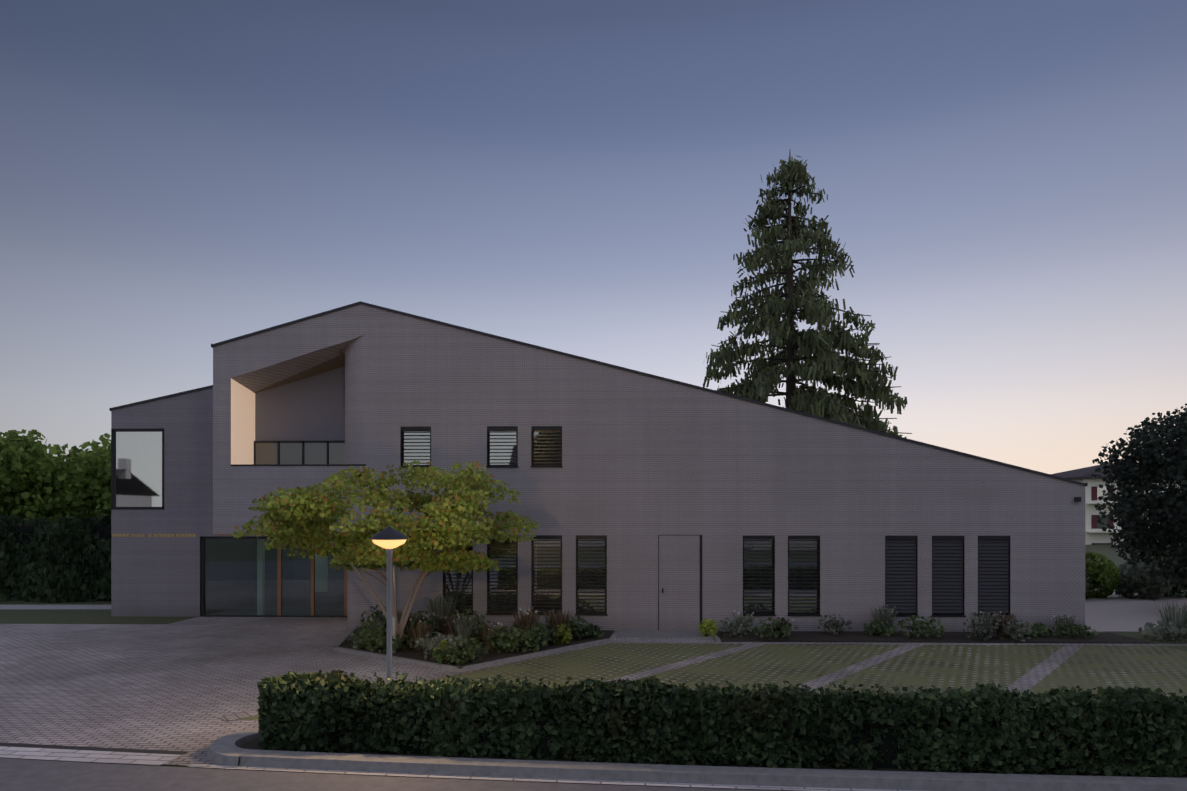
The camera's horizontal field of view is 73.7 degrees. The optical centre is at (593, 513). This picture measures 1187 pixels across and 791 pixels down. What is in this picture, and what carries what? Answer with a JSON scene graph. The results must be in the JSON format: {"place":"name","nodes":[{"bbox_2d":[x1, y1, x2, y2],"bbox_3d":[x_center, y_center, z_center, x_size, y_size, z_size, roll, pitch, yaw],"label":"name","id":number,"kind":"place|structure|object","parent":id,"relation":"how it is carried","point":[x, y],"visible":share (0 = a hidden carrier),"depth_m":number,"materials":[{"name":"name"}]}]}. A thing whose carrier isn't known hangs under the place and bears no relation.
{"place":"outdoors","nodes":[
{"label":"outdoors","id":0,"kind":"place"},
{"bbox_2d":[0,758,779,790],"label":"road","id":1,"kind":"structure","parent":0,"point":[29,775],"depth_m":8.96,"materials":[{"name":"grey asphalt"}]},
{"bbox_2d":[0,746,921,790],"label":"road edge stones","id":2,"kind":"object","parent":1,"relation":"on","point":[84,755],"visible":0.98,"depth_m":9.43,"materials":[{"name":"grey concrete"}]},
{"bbox_2d":[0,545,1170,790],"bbox_3d":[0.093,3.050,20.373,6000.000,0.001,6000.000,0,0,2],"label":"ground","id":3,"kind":"structure","parent":0,"point":[1108,551],"depth_m":26.48,"materials":[{"name":"grey concrete"}]},
{"bbox_2d":[0,429,83,521],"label":"tree","id":4,"kind":"object","parent":3,"relation":"on","point":[19,478],"visible":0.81,"depth_m":34.47,"materials":[{"name":"green plant"}]},
{"bbox_2d":[0,514,110,602],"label":"thuja hedge","id":5,"kind":"object","parent":3,"relation":"on","point":[63,559],"visible":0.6,"depth_m":27.40,"materials":[{"name":"green plant"}]},
{"bbox_2d":[23,433,110,520],"bbox_3d":[-22.190,-0.400,37.283,7.881,6.890,7.430,0,0,27],"label":"tree","id":6,"kind":"object","parent":3,"relation":"on","point":[88,472],"visible":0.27,"depth_m":34.69,"materials":[{"name":"green plant"}]},
{"bbox_2d":[111,388,270,616],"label":"block","id":7,"kind":"structure","parent":3,"relation":"on","point":[156,576],"depth_m":23.23,"materials":[{"name":"brick"}]},
{"bbox_2d":[0,617,1151,765],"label":"forecourt pavers","id":8,"kind":"object","parent":3,"relation":"on","point":[183,685],"visible":0.25,"depth_m":15.09,"materials":[{"name":"grey stone"}]},
{"bbox_2d":[0,742,189,754],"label":"gutter strip","id":9,"kind":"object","parent":8,"relation":"on","point":[93,748],"depth_m":10.20,"materials":[{"name":"grey concrete"}]},
{"bbox_2d":[371,526,407,682],"bbox_3d":[-2.768,1.605,10.730,0.490,2.865,0.490,0,0,2],"label":"street lamp","id":10,"kind":"object","parent":8,"relation":"on","point":[389,538],"visible":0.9,"depth_m":10.69,"materials":[{"name":"grey metal"}]},
{"bbox_2d":[331,627,720,671],"bbox_3d":[-1.691,2.998,17.755,9.320,0.080,5.434,0,0,2],"label":"bed edging","id":11,"kind":"object","parent":8,"relation":"on","point":[674,634],"visible":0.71,"depth_m":17.45,"materials":[{"name":"grey concrete"}]},
{"bbox_2d":[217,641,1186,720],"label":"parking divider strips","id":12,"kind":"object","parent":8,"relation":"on","point":[1030,679],"visible":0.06,"depth_m":16.27,"materials":[{"name":"grey concrete"}]},
{"bbox_2d":[240,643,1186,718],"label":"parking grass pavers","id":13,"kind":"object","parent":8,"relation":"on","point":[943,668],"visible":0.5,"depth_m":15.66,"materials":[{"name":"green plant"}]},
{"bbox_2d":[340,629,1151,666],"bbox_3d":[3.348,3.008,17.621,19.260,0.001,5.280,0,0,2],"label":"planting bed","id":14,"kind":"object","parent":8,"relation":"on","point":[846,636],"depth_m":18.87,"materials":[{"name":"brown soil"}]},
{"bbox_2d":[232,460,539,650],"bbox_3d":[-4.461,0.924,17.395,6.362,4.254,5.723,0,0,2],"label":"maple tree","id":15,"kind":"object","parent":14,"relation":"on","point":[446,537],"visible":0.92,"depth_m":16.23,"materials":[{"name":"green plant"}]},
{"bbox_2d":[392,564,395,652],"bbox_3d":[-4.329,2.073,17.146,0.120,1.930,0.120,0,0,2],"label":"trunk","id":16,"kind":"object","parent":14,"relation":"on","point":[394,618],"visible":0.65,"depth_m":17.09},
{"bbox_2d":[345,594,1186,665],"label":"bed planting","id":17,"kind":"object","parent":14,"relation":"on","point":[441,634],"visible":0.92,"depth_m":18.64,"materials":[{"name":"green plant"}]},
{"bbox_2d":[0,589,1186,651],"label":"side grounds","id":18,"kind":"structure","parent":3,"relation":"on","point":[1120,615],"depth_m":23.47,"materials":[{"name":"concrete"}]},
{"bbox_2d":[1091,403,1186,590],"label":"tree","id":19,"kind":"object","parent":18,"relation":"on","point":[1153,455],"visible":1,"depth_m":23.99,"materials":[{"name":"green plant"}]},
{"bbox_2d":[213,304,1084,631],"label":"block","id":20,"kind":"structure","parent":3,"relation":"on","point":[653,480],"depth_m":20.33,"materials":[{"name":"brick"}]},
{"bbox_2d":[231,349,344,463],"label":"balcony recess wall","id":21,"kind":"structure","parent":20,"relation":"attached to","point":[308,404],"depth_m":21.98,"materials":[{"name":"beige paint"}]},
{"bbox_2d":[109,301,1087,629],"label":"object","id":22,"kind":"object","parent":20,"relation":"attached to","point":[247,577],"visible":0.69,"depth_m":20.54,"materials":[{"name":"black"}]},
{"bbox_2d":[703,152,911,437],"bbox_3d":[9.127,-7.112,37.153,12.204,20.302,12.367,0,0,-37],"label":"spruce tree","id":23,"kind":"object","parent":3,"relation":"on","point":[824,362],"visible":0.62,"depth_m":36.23,"materials":[{"name":"green plant"}]},
{"bbox_2d":[1051,463,1185,544],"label":"neighbouring house","id":24,"kind":"structure","parent":3,"relation":"on","point":[1095,534],"depth_m":77.03,"materials":[{"name":"beige paint"}]},
{"bbox_2d":[1085,552,1186,598],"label":"yard shrubs","id":25,"kind":"object","parent":3,"relation":"on","point":[1129,581],"visible":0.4,"depth_m":28.02,"materials":[{"name":"green plant"}]},
{"bbox_2d":[0,0,1186,473],"label":"sky","id":26,"kind":"structure","parent":0,"point":[1004,182],"materials":[{"name":"blue"}]},
{"bbox_2d":[239,738,1186,777],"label":"bed soil","id":27,"kind":"structure","parent":0,"point":[253,745],"depth_m":9.41,"materials":[{"name":"brown soil"}]},
{"bbox_2d":[207,727,1186,790],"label":"curb","id":28,"kind":"structure","parent":27,"relation":"on","point":[225,750],"depth_m":8.97,"materials":[{"name":"concrete"}]},
{"bbox_2d":[257,669,1186,777],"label":"road hedge","id":29,"kind":"object","parent":27,"relation":"on","point":[1136,731],"visible":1,"depth_m":9.38,"materials":[{"name":"green plant"}]}
]}

